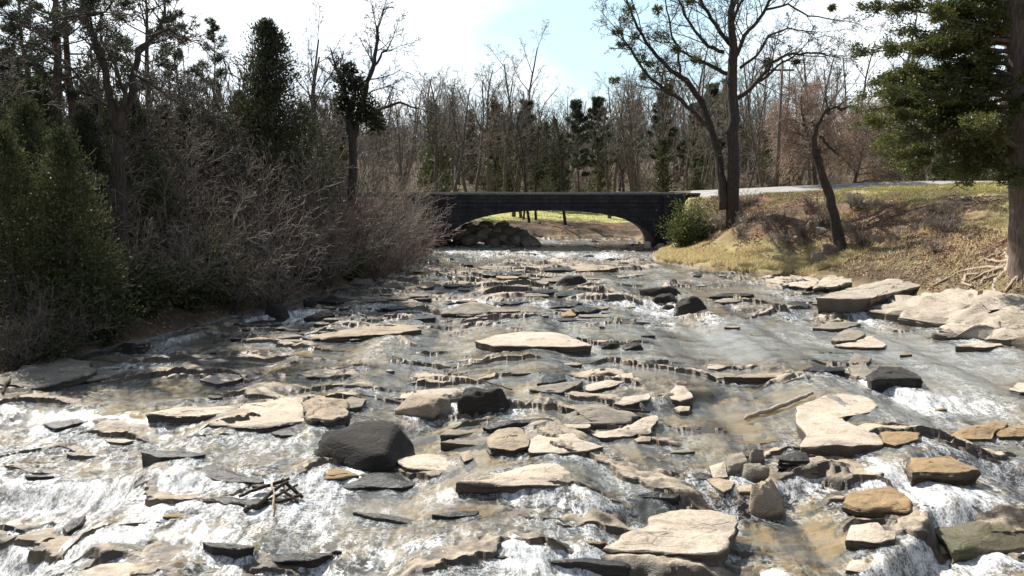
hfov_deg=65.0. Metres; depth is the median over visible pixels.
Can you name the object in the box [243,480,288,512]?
fallen branch
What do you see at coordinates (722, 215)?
briar clump
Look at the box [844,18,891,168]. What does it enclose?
bare tree
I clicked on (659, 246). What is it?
boulder
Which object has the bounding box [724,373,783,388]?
rock
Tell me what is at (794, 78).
bare tree
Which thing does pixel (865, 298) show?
rock
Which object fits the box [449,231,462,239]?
stone
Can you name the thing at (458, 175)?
bare tree
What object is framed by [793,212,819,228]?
briar clump
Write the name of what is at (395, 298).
rock
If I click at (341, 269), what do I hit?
bare shrub
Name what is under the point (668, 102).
bare tree
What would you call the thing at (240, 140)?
cedar tree
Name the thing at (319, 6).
bare tree
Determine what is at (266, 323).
rock
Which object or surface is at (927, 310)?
rock
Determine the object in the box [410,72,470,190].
bare tree
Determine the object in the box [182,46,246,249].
bare tree
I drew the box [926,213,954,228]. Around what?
briar clump
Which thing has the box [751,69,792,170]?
bare tree
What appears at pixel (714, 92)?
pine tree
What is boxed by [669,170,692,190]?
bare shrub
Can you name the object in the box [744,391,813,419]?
driftwood log
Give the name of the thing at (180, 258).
bare shrub
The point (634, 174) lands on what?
bare tree
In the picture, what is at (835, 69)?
bare tree
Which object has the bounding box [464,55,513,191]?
bare tree
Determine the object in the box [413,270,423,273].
rock
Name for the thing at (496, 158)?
pine tree
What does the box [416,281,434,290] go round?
rock
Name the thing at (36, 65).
pine tree
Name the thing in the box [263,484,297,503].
fallen branch
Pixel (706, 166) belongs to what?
cedar tree
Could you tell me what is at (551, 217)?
lawn grass
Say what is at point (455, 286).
rock
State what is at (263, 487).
fallen branch
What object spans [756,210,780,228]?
briar clump
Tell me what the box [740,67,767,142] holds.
bare tree
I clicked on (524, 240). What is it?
stone
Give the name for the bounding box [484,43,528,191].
bare tree
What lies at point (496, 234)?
stone
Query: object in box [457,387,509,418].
boulder
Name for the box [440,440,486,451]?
rock
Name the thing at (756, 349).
river water
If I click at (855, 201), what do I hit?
briar clump
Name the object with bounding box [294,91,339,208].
bare tree
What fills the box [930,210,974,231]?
briar clump
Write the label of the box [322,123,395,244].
bare shrub
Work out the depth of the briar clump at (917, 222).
44.17 m
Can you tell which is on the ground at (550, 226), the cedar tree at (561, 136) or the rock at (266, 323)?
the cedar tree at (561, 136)
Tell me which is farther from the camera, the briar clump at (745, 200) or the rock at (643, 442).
the briar clump at (745, 200)
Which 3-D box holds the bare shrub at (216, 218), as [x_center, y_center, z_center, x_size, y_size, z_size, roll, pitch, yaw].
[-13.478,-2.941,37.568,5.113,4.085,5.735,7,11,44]
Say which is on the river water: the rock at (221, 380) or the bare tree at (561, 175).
the rock at (221, 380)
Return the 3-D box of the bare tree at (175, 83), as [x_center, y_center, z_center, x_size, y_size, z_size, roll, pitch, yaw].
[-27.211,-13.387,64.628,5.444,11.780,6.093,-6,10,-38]
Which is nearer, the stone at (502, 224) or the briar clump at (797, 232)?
the briar clump at (797, 232)
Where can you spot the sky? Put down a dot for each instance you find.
(454, 32)
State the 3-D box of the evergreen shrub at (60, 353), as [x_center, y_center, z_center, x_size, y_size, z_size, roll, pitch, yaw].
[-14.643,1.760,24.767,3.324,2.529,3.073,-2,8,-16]
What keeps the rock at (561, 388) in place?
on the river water
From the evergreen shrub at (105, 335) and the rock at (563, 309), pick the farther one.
the rock at (563, 309)
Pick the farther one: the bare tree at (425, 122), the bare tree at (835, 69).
the bare tree at (835, 69)
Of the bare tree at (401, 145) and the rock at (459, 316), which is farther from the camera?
the bare tree at (401, 145)
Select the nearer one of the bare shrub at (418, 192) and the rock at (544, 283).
the rock at (544, 283)
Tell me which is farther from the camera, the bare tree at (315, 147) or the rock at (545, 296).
the bare tree at (315, 147)
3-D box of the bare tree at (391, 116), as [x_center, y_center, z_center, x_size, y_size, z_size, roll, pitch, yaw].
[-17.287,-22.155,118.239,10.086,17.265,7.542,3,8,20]
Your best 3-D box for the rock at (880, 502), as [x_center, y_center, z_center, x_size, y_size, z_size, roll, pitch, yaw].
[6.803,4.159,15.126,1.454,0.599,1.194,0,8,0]
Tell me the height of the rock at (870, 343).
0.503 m
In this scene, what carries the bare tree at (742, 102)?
on the ground at (550, 226)
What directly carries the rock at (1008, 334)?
on the river bed
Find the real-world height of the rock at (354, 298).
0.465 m
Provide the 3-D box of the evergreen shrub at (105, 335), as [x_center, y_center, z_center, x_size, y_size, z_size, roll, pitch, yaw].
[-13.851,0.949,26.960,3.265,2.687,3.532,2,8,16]
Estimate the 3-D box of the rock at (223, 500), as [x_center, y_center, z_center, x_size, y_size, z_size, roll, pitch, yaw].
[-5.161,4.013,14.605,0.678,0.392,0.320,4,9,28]
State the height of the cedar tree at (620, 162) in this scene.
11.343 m
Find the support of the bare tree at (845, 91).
on the ground at (550, 226)
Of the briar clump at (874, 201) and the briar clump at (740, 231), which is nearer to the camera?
the briar clump at (874, 201)
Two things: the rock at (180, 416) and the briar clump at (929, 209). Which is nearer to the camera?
the rock at (180, 416)
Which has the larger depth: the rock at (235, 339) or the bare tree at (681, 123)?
the bare tree at (681, 123)
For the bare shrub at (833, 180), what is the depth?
88.36 m
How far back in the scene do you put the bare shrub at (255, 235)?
34.58 m
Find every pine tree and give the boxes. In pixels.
[0,0,55,124]
[0,0,82,111]
[0,0,110,127]
[0,0,137,128]
[0,0,238,305]
[101,0,211,149]
[155,8,202,147]
[190,17,228,131]
[315,95,348,179]
[483,99,509,191]
[512,98,544,191]
[557,98,591,191]
[582,96,624,191]
[625,99,646,152]
[645,92,687,165]
[675,101,708,167]
[683,81,726,189]
[713,78,746,160]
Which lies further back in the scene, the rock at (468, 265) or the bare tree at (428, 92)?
the bare tree at (428, 92)
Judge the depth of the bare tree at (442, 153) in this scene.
85.73 m
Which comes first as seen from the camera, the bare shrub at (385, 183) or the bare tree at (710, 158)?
the bare shrub at (385, 183)
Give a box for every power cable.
[774,82,868,83]
[775,95,926,96]
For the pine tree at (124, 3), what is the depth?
41.64 m
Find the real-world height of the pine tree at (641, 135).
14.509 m
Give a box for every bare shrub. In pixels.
[0,144,89,284]
[0,279,63,371]
[3,123,164,283]
[13,270,117,357]
[21,194,174,311]
[57,138,233,276]
[75,185,195,267]
[119,217,250,305]
[123,116,283,268]
[133,177,298,303]
[155,178,344,298]
[173,146,371,282]
[176,187,276,257]
[190,121,354,255]
[195,224,284,315]
[202,223,351,311]
[217,137,359,289]
[236,147,373,278]
[238,194,375,285]
[281,184,400,264]
[281,210,396,289]
[318,146,426,263]
[321,182,426,266]
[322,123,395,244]
[334,204,415,275]
[335,156,442,242]
[356,244,411,282]
[357,176,466,267]
[363,157,453,241]
[382,186,449,252]
[382,234,436,274]
[389,201,449,256]
[390,228,440,269]
[417,224,447,244]
[470,165,490,189]
[472,168,501,191]
[529,178,553,191]
[534,176,568,191]
[559,166,579,191]
[567,175,593,191]
[568,178,594,191]
[571,166,595,191]
[579,167,613,189]
[605,168,624,185]
[613,161,656,191]
[621,165,653,189]
[622,166,675,191]
[622,171,655,191]
[655,168,689,190]
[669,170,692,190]
[688,165,717,189]
[717,163,756,187]
[741,165,759,186]
[756,158,783,186]
[796,171,841,184]
[807,167,853,183]
[828,173,861,183]
[834,168,870,183]
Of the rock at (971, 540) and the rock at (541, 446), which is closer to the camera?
the rock at (971, 540)
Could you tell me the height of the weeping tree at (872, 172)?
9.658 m
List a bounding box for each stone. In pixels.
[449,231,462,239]
[453,229,469,241]
[454,235,461,240]
[459,236,474,245]
[462,234,477,243]
[464,224,477,231]
[475,230,488,242]
[480,227,490,233]
[484,237,499,246]
[485,221,493,229]
[487,230,494,237]
[491,225,501,231]
[493,232,500,237]
[494,222,508,227]
[499,238,507,244]
[500,233,507,238]
[501,226,517,235]
[503,241,512,245]
[508,232,521,245]
[517,229,529,235]
[519,236,534,247]
[532,236,541,246]
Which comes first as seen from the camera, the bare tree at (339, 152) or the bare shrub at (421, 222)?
the bare shrub at (421, 222)
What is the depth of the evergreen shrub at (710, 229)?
57.15 m
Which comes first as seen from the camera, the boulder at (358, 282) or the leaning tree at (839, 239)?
the boulder at (358, 282)
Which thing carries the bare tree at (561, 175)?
on the ground at (550, 226)
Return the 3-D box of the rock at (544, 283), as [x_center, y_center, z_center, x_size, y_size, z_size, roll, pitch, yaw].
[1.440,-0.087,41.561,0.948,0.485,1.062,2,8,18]
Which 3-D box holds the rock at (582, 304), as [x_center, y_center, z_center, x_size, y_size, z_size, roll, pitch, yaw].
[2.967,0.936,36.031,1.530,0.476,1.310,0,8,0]
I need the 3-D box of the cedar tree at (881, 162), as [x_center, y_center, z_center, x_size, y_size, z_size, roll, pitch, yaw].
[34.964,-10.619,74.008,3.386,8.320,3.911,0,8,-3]
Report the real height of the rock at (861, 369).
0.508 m
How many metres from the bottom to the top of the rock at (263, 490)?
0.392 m
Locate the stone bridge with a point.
(639, 211)
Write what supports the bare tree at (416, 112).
on the ground at (550, 226)
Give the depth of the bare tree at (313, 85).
47.89 m
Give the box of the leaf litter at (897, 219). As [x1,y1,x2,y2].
[691,191,1007,272]
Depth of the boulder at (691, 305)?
34.61 m
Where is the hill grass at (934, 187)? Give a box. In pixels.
[762,181,1008,228]
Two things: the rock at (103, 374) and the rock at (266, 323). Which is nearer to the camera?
the rock at (103, 374)
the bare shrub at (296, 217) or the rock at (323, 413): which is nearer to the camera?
the rock at (323, 413)
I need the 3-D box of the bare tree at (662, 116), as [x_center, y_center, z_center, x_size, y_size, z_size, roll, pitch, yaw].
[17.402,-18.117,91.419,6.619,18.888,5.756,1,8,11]
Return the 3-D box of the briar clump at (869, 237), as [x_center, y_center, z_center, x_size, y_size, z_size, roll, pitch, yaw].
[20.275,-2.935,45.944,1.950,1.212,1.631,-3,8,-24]
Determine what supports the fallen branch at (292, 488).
on the river water
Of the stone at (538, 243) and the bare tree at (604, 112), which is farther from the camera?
the bare tree at (604, 112)
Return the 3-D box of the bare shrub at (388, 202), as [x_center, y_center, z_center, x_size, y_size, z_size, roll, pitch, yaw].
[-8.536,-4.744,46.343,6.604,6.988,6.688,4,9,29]
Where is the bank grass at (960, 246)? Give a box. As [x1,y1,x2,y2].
[816,208,1023,287]
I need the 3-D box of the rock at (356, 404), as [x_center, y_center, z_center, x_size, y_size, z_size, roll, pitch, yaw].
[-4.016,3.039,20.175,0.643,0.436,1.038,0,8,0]
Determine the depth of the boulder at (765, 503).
14.89 m
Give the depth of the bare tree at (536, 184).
79.72 m
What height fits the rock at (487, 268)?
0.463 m
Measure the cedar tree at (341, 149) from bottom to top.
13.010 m
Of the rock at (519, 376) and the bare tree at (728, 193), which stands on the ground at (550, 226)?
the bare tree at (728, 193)
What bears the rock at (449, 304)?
on the river bed
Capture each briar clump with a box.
[704,231,717,239]
[709,209,725,221]
[711,216,724,228]
[729,219,750,237]
[733,232,753,242]
[734,210,758,225]
[739,188,763,203]
[739,193,752,206]
[751,207,764,220]
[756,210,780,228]
[764,225,792,243]
[768,206,797,224]
[791,219,814,240]
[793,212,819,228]
[800,205,816,213]
[800,224,823,235]
[801,191,825,208]
[804,209,828,225]
[816,209,840,223]
[817,206,840,223]
[840,188,875,207]
[841,214,868,231]
[842,216,863,236]
[845,192,865,206]
[845,227,873,245]
[847,226,879,246]
[850,230,868,244]
[862,196,886,207]
[862,204,895,222]
[881,199,907,213]
[909,212,938,230]
[919,201,965,222]
[919,232,949,252]
[926,198,951,215]
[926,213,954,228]
[928,219,956,234]
[930,201,955,214]
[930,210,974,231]
[941,197,962,214]
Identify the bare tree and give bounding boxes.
[0,35,64,279]
[41,46,77,128]
[49,7,164,202]
[112,29,181,215]
[127,20,225,200]
[150,57,227,242]
[158,59,197,114]
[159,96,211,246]
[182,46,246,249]
[185,57,234,142]
[203,132,260,260]
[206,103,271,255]
[256,141,297,284]
[279,1,345,148]
[289,34,352,244]
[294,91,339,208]
[306,76,361,184]
[312,0,453,250]
[316,78,347,187]
[318,104,348,199]
[330,76,401,190]
[357,102,397,191]
[360,101,396,225]
[362,105,423,190]
[368,86,399,190]
[370,101,406,190]
[373,77,420,191]
[379,76,418,206]
[398,73,460,179]
[401,80,432,191]
[405,59,462,191]
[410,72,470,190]
[411,90,442,159]
[412,63,448,136]
[420,69,511,191]
[423,63,454,126]
[429,103,461,191]
[431,108,478,191]
[432,76,474,191]
[433,70,461,171]
[439,67,473,184]
[439,80,467,189]
[439,89,474,170]
[441,92,473,188]
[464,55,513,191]
[468,60,503,191]
[475,75,517,140]
[478,78,539,177]
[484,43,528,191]
[484,55,532,191]
[486,86,521,217]
[491,110,545,218]
[495,76,551,216]
[500,108,554,222]
[503,20,561,191]
[509,84,551,179]
[516,115,562,218]
[530,84,567,132]
[535,104,594,224]
[540,86,581,167]
[571,89,597,177]
[582,80,609,187]
[584,89,627,218]
[590,0,885,230]
[594,72,624,191]
[600,84,640,191]
[600,101,667,191]
[604,73,647,191]
[607,64,654,191]
[607,91,653,177]
[611,66,650,185]
[611,88,645,191]
[615,73,681,190]
[616,73,640,175]
[620,78,649,164]
[636,45,689,187]
[639,47,682,180]
[639,75,686,152]
[645,91,716,190]
[649,81,686,191]
[654,63,691,166]
[656,68,687,180]
[673,44,759,190]
[673,76,692,175]
[675,18,727,190]
[676,71,707,180]
[679,96,747,189]
[685,96,743,189]
[692,63,726,189]
[698,51,745,188]
[711,63,743,140]
[721,37,767,187]
[726,99,792,187]
[737,27,778,140]
[737,65,766,130]
[737,65,766,172]
[740,47,791,184]
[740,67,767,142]
[745,33,820,186]
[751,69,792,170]
[769,75,825,179]
[772,39,827,184]
[776,69,807,166]
[783,32,887,185]
[798,51,846,179]
[801,78,835,175]
[821,58,855,166]
[825,40,869,178]
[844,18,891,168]
[879,0,931,178]
[887,93,925,180]
[920,57,931,180]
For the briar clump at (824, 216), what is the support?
on the ground at (550, 226)
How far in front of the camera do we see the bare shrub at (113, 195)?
30.88 m
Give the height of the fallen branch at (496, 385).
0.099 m
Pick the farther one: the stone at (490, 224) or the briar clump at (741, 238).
the stone at (490, 224)
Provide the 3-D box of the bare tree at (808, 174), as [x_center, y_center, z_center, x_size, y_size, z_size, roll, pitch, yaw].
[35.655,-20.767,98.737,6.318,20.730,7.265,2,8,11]
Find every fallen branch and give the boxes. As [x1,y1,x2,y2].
[1,369,17,394]
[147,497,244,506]
[239,477,289,497]
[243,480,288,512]
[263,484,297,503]
[271,483,275,516]
[275,493,301,503]
[281,478,303,498]
[281,489,298,502]
[481,379,512,389]
[608,406,649,412]
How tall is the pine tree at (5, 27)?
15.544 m
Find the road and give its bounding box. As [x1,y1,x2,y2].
[691,181,1006,196]
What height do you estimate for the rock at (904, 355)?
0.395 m
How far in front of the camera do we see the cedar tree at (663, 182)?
84.72 m
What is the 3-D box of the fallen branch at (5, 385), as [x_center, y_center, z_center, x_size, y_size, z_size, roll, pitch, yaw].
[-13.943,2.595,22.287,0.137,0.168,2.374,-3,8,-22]
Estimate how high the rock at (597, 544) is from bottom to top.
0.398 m
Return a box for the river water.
[0,237,1023,575]
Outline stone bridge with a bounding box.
[330,192,700,247]
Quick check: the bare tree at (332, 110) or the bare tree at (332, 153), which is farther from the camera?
the bare tree at (332, 110)
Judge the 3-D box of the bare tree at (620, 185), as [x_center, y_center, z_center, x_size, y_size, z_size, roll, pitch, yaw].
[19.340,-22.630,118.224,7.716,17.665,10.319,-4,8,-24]
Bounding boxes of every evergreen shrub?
[0,304,100,369]
[42,275,155,349]
[81,243,197,321]
[158,258,232,313]
[161,208,262,310]
[331,240,381,280]
[653,193,716,247]
[677,210,714,226]
[688,216,724,241]
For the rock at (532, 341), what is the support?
on the river bed
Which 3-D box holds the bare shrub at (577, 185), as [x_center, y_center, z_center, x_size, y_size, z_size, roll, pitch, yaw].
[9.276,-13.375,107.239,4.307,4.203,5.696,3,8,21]
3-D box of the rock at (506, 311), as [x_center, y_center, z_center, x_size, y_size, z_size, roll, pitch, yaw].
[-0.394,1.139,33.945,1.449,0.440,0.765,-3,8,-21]
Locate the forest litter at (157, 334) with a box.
[0,197,432,373]
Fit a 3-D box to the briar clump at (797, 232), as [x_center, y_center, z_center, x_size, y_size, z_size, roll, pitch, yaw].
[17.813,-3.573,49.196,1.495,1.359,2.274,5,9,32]
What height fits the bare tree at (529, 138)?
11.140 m
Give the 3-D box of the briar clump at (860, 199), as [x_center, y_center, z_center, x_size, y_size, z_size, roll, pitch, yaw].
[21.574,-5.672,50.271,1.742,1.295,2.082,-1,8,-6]
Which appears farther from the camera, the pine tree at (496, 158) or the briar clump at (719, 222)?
the pine tree at (496, 158)
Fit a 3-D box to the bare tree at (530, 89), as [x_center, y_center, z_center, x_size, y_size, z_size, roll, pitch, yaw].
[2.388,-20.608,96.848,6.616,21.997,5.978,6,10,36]
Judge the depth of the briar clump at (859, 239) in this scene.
46.25 m
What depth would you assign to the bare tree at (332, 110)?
67.85 m
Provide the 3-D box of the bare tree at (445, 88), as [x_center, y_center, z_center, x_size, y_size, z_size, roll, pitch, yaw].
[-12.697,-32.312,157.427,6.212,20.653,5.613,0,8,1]
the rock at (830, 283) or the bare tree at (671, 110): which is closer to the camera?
the rock at (830, 283)
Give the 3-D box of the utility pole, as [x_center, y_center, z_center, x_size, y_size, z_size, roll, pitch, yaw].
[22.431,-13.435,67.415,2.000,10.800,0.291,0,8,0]
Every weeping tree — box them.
[759,73,864,185]
[810,97,910,183]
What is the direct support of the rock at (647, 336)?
on the river bed
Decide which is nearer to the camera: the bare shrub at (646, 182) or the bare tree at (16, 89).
the bare tree at (16, 89)
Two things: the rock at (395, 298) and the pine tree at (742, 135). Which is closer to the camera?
the rock at (395, 298)
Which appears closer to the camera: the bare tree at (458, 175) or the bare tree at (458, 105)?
the bare tree at (458, 175)
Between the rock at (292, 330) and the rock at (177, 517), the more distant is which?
the rock at (292, 330)
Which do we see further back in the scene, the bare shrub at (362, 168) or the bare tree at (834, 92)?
the bare tree at (834, 92)
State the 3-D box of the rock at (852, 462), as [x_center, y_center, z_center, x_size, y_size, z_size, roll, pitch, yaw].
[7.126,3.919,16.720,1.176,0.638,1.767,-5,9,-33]
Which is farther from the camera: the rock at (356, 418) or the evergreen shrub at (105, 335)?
the evergreen shrub at (105, 335)
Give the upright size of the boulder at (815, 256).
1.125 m
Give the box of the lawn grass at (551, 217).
[478,211,626,221]
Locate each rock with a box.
[0,357,96,391]
[24,475,54,489]
[43,417,87,436]
[62,515,85,535]
[77,562,136,575]
[86,369,120,383]
[99,343,149,356]
[99,367,119,372]
[105,439,133,452]
[119,542,144,550]
[141,450,205,468]
[145,406,238,425]
[163,513,188,521]
[200,372,246,388]
[201,465,264,488]
[202,542,254,559]
[208,395,222,402]
[208,397,304,436]
[211,496,244,510]
[230,338,241,341]
[234,320,281,326]
[240,498,271,516]
[242,328,249,333]
[251,484,284,496]
[253,553,333,570]
[266,334,303,339]
[271,427,301,443]
[278,331,298,334]
[283,328,300,332]
[283,339,303,342]
[298,368,339,380]
[301,395,350,430]
[303,312,334,322]
[307,338,319,341]
[309,325,421,343]
[313,322,330,327]
[314,467,359,484]
[317,296,351,306]
[319,472,347,475]
[322,306,336,310]
[323,318,341,323]
[332,550,341,557]
[338,296,361,300]
[338,308,351,311]
[339,312,351,317]
[340,470,415,496]
[341,413,373,427]
[345,397,365,411]
[349,339,361,343]
[353,512,413,527]
[359,307,371,310]
[374,300,388,304]
[378,296,410,301]
[381,306,408,312]
[382,387,465,399]
[386,370,394,374]
[397,454,459,477]
[398,315,435,323]
[407,294,428,298]
[407,546,630,575]
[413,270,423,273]
[414,298,431,304]
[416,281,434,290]
[424,290,457,293]
[432,511,478,520]
[440,429,473,441]
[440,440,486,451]
[441,302,499,317]
[443,283,461,288]
[444,302,458,306]
[452,314,484,318]
[455,300,473,304]
[455,463,572,498]
[458,289,468,292]
[459,450,472,470]
[463,264,473,267]
[475,331,591,358]
[478,266,512,270]
[481,271,526,278]
[482,418,553,434]
[486,427,529,458]
[487,309,520,314]
[494,300,537,306]
[496,276,519,280]
[512,372,530,380]
[518,275,528,278]
[524,293,548,298]
[525,289,557,295]
[528,433,602,461]
[529,381,582,395]
[530,277,540,280]
[534,348,581,357]
[536,278,559,283]
[537,281,548,286]
[537,374,565,385]
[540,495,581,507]
[542,315,548,320]
[544,267,571,273]
[545,299,583,308]
[552,308,571,311]
[553,290,588,297]
[553,318,580,324]
[556,403,637,431]
[560,311,576,317]
[563,362,581,369]
[564,424,590,434]
[567,304,594,307]
[570,264,616,272]
[571,305,600,317]
[575,269,593,272]
[576,319,592,323]
[578,314,612,320]
[585,373,633,392]
[585,541,606,548]
[587,278,600,280]
[589,306,609,311]
[591,415,658,443]
[600,341,619,350]
[601,509,738,566]
[614,394,649,411]
[622,342,644,354]
[624,491,679,510]
[634,436,651,448]
[641,335,655,342]
[669,385,692,407]
[670,449,694,457]
[674,406,689,418]
[690,472,722,481]
[693,274,701,278]
[707,365,725,372]
[707,478,734,501]
[709,293,753,299]
[709,461,727,479]
[711,372,736,379]
[714,298,741,305]
[724,326,739,329]
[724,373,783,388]
[736,485,751,497]
[765,274,819,291]
[776,451,808,471]
[787,301,809,309]
[796,393,882,457]
[803,366,844,377]
[813,275,852,292]
[813,321,860,334]
[816,279,919,313]
[823,456,878,486]
[831,330,865,349]
[834,336,885,354]
[841,486,911,517]
[845,522,895,553]
[845,559,876,575]
[848,353,871,383]
[865,366,922,395]
[867,288,1023,330]
[880,431,920,452]
[900,354,911,359]
[904,456,980,493]
[931,320,1023,354]
[935,408,946,418]
[935,520,1023,569]
[952,420,1007,445]
[955,342,1002,355]
[996,425,1023,443]
[1009,382,1023,399]
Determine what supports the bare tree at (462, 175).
on the ground at (550, 226)
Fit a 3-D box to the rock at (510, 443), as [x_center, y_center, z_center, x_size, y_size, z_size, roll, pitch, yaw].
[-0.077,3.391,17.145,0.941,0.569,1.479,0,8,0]
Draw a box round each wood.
[30,47,999,191]
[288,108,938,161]
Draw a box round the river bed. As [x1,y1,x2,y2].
[0,237,1023,575]
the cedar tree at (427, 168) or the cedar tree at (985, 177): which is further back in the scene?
the cedar tree at (427, 168)
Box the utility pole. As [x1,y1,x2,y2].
[770,63,793,186]
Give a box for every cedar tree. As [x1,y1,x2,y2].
[0,47,52,130]
[0,69,138,242]
[0,90,52,257]
[0,94,149,291]
[0,119,106,324]
[0,121,183,337]
[62,75,111,174]
[62,109,151,271]
[94,94,149,213]
[95,91,203,258]
[127,152,211,280]
[140,103,203,212]
[159,101,230,241]
[187,16,367,257]
[195,109,233,215]
[216,89,267,235]
[282,103,360,244]
[328,108,362,188]
[365,125,385,167]
[412,101,460,191]
[417,135,448,189]
[439,139,453,191]
[451,109,485,182]
[479,130,501,190]
[493,116,522,191]
[522,124,547,191]
[526,121,559,191]
[539,143,566,191]
[543,131,572,191]
[547,118,564,176]
[583,136,615,191]
[606,119,628,178]
[648,137,680,191]
[681,114,716,189]
[684,150,711,190]
[739,120,753,173]
[755,122,779,186]
[768,137,808,186]
[842,0,1023,291]
[880,142,904,181]
[901,140,924,180]
[924,141,955,180]
[969,152,998,180]
[980,148,1006,181]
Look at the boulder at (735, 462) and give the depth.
16.07 m
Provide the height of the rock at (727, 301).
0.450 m
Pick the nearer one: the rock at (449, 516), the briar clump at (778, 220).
the rock at (449, 516)
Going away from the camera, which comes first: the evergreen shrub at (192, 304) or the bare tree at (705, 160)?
the evergreen shrub at (192, 304)
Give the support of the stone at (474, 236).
on the river bed
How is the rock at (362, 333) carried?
on the river bed
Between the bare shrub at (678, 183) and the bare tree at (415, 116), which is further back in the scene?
the bare shrub at (678, 183)
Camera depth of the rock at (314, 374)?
23.41 m
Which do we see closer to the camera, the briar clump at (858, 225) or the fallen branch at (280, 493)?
the fallen branch at (280, 493)
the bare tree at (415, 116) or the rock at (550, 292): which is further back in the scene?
the bare tree at (415, 116)
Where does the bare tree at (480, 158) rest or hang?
on the ground at (550, 226)
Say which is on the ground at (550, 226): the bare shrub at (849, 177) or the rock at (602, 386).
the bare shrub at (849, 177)
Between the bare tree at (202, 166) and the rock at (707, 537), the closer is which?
the rock at (707, 537)
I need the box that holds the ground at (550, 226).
[0,158,1023,549]
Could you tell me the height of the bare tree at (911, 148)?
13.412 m
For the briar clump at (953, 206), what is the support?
on the ground at (550, 226)
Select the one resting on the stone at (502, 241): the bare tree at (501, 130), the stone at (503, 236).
the stone at (503, 236)
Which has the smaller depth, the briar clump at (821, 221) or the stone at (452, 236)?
the briar clump at (821, 221)
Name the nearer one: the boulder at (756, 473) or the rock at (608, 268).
the boulder at (756, 473)
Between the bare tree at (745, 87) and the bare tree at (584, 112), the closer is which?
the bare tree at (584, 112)
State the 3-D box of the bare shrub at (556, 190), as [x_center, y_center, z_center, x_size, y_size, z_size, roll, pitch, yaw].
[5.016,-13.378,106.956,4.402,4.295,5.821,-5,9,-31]
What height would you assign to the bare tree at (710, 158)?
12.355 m
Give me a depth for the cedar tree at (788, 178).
82.87 m
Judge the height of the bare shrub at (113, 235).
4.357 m
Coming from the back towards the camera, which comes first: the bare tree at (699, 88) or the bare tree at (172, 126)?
the bare tree at (699, 88)
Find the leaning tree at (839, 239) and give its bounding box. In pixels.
[802,94,860,251]
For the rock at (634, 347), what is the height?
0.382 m
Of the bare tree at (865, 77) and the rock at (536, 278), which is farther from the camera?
the bare tree at (865, 77)
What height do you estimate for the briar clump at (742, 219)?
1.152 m
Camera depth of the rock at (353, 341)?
28.34 m
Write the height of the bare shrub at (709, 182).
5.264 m
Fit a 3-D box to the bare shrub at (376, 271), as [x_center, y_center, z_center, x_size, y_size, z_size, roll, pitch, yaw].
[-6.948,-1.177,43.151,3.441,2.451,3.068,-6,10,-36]
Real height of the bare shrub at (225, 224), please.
5.174 m
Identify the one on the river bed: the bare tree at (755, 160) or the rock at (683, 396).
the rock at (683, 396)
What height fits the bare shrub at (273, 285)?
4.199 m
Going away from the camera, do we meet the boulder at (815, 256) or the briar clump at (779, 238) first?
the boulder at (815, 256)
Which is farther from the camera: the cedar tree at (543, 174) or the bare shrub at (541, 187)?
the cedar tree at (543, 174)
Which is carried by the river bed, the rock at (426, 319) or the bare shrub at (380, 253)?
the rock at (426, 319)
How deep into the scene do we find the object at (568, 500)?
14.59 m
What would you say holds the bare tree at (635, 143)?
on the ground at (550, 226)
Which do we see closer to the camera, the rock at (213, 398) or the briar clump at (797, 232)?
the rock at (213, 398)
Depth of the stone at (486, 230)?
65.04 m
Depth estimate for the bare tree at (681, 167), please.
135.85 m
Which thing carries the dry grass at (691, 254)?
on the ground at (550, 226)
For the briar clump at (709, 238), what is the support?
on the ground at (550, 226)
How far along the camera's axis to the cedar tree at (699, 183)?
76.93 m
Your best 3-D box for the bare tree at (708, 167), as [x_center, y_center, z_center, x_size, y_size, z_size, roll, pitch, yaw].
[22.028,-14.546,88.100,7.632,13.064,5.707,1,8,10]
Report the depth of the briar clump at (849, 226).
47.40 m
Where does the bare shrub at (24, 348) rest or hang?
on the ground at (550, 226)
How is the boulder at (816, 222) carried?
on the ground at (550, 226)
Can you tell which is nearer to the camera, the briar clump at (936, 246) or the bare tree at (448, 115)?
the briar clump at (936, 246)
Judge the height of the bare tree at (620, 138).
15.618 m
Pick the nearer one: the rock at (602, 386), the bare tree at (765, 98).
the rock at (602, 386)
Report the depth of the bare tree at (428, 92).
126.51 m
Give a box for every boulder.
[265,302,289,322]
[303,297,316,307]
[312,420,414,473]
[349,278,372,288]
[380,281,400,289]
[395,393,452,424]
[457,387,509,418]
[553,275,586,287]
[639,286,680,297]
[643,241,650,249]
[652,293,677,303]
[654,243,663,249]
[662,304,674,312]
[673,296,707,317]
[725,452,747,476]
[739,463,769,484]
[748,448,764,464]
[748,478,787,526]
[806,220,819,229]
[810,251,823,264]
[814,227,825,234]
[821,243,838,259]
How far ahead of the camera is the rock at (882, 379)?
22.53 m
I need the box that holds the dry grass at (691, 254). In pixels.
[652,230,867,274]
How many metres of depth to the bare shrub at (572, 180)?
114.60 m
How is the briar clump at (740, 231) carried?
on the ground at (550, 226)
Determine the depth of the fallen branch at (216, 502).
14.51 m
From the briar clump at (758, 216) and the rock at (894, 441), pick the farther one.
the briar clump at (758, 216)
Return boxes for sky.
[0,0,1004,143]
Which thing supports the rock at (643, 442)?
on the river water
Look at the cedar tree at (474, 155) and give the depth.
134.24 m

